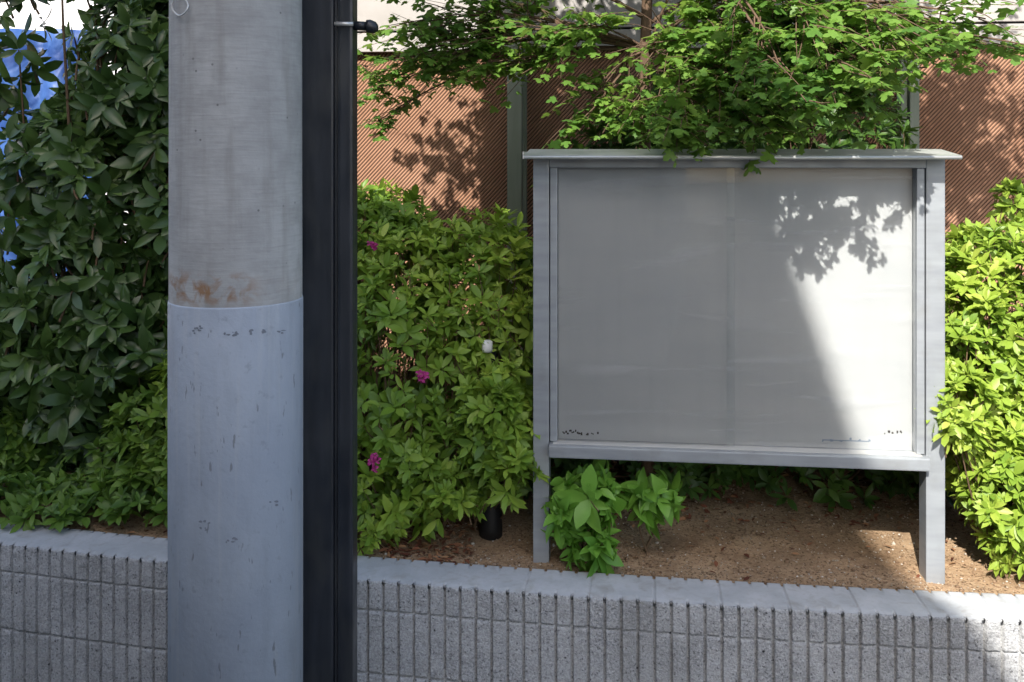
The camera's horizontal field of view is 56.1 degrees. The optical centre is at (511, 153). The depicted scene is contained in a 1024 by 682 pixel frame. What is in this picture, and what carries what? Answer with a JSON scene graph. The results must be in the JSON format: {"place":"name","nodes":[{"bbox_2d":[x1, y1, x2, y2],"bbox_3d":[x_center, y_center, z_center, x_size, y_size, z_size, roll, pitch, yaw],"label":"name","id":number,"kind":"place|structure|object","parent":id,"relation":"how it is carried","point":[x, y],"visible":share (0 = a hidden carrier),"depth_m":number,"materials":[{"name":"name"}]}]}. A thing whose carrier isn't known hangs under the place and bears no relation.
{"place":"outdoors","nodes":[
{"label":"outdoors","id":0,"kind":"place"},
{"bbox_2d":[0,423,1023,595],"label":"soil bed","id":1,"kind":"object","parent":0,"point":[139,528],"visible":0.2,"depth_m":3.33,"materials":[{"name":"brown soil"}]},
{"bbox_2d":[0,351,167,533],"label":"azalea shrub","id":2,"kind":"object","parent":1,"relation":"on","point":[136,476],"visible":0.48,"depth_m":3.54,"materials":[{"name":"green plant"}]},
{"bbox_2d":[0,0,168,476],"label":"evergreen tree","id":3,"kind":"object","parent":1,"relation":"on","point":[83,319],"visible":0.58,"depth_m":3.81,"materials":[{"name":"green plant"}]},
{"bbox_2d":[150,178,551,555],"bbox_3d":[-0.604,0.754,3.652,1.613,1.322,0.952,0,0,8],"label":"azalea shrub","id":4,"kind":"object","parent":1,"relation":"on","point":[411,463],"visible":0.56,"depth_m":3.37,"materials":[{"name":"green plant"}]},
{"bbox_2d":[479,339,501,540],"bbox_3d":[-0.075,1.017,3.408,0.082,0.714,0.082,0,0,7],"label":"garden light","id":5,"kind":"object","parent":1,"relation":"on","point":[490,528],"visible":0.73,"depth_m":3.37,"materials":[{"name":"black plastic"}]},
{"bbox_2d":[1,466,1023,582],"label":"dead leaves","id":6,"kind":"object","parent":1,"relation":"on","point":[461,533],"visible":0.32,"depth_m":3.39,"materials":[{"name":"brown plant"}]},
{"bbox_2d":[541,459,628,578],"bbox_3d":[0.234,1.204,3.188,0.306,0.390,0.329,0,0,0],"label":"hydrangea","id":7,"kind":"object","parent":1,"relation":"on","point":[585,502],"visible":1,"depth_m":3.11,"materials":[{"name":"green plant"}]},
{"bbox_2d":[619,466,685,551],"bbox_3d":[0.456,1.212,3.193,0.258,0.338,0.218,0,0,0],"label":"hydrangea","id":8,"kind":"object","parent":1,"relation":"on","point":[653,499],"visible":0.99,"depth_m":3.17,"materials":[{"name":"green plant"}]},
{"bbox_2d":[357,0,1023,476],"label":"maple tree","id":9,"kind":"object","parent":1,"relation":"on","point":[767,60],"visible":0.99,"depth_m":3.07,"materials":[{"name":"green plant"}]},
{"bbox_2d":[496,63,974,511],"bbox_3d":[0.881,0.448,3.925,2.104,1.840,0.930,0,0,0],"label":"evergreen shrub","id":10,"kind":"object","parent":1,"relation":"on","point":[716,476],"visible":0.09,"depth_m":3.69,"materials":[{"name":"green plant"}]},
{"bbox_2d":[523,149,961,583],"bbox_3d":[0.721,0.705,3.131,1.358,1.439,0.212,0,0,7],"label":"notice board","id":11,"kind":"object","parent":1,"relation":"on","point":[786,309],"visible":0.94,"depth_m":3.15,"materials":[{"name":"metal"}]},
{"bbox_2d":[914,176,1023,578],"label":"azalea shrub","id":12,"kind":"object","parent":1,"relation":"on","point":[981,415],"visible":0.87,"depth_m":3.08,"materials":[{"name":"green plant"}]},
{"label":"ground behind","id":13,"kind":"structure","parent":0,"visible":0},
{"bbox_2d":[0,28,94,277],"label":"blue sheet","id":14,"kind":"object","parent":13,"relation":"on","point":[54,48],"visible":0.06,"depth_m":6.58,"materials":[{"name":"blue plastic"}]},
{"bbox_2d":[0,0,127,224],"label":"pale house","id":15,"kind":"structure","parent":13,"relation":"on","point":[54,19],"depth_m":9.00,"materials":[{"name":"white paint"}]},
{"bbox_2d":[128,0,1023,415],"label":"brown building","id":16,"kind":"structure","parent":13,"relation":"on","point":[448,154],"depth_m":4.62,"materials":[{"name":"ceramic"}]},
{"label":"road","id":17,"kind":"structure","parent":0,"visible":0},
{"bbox_2d":[168,0,302,681],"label":"utility pole","id":18,"kind":"object","parent":17,"relation":"on","point":[235,454],"visible":1,"depth_m":2.25,"materials":[{"name":"concrete"}]},
{"bbox_2d":[302,0,377,681],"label":"black post","id":19,"kind":"object","parent":17,"relation":"on","point":[330,28],"visible":1,"depth_m":2.52,"materials":[{"name":"metal"}]},
{"bbox_2d":[0,523,1023,681],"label":"block wall","id":20,"kind":"structure","parent":17,"relation":"on","point":[77,605],"depth_m":2.97,"materials":[{"name":"grey concrete"}]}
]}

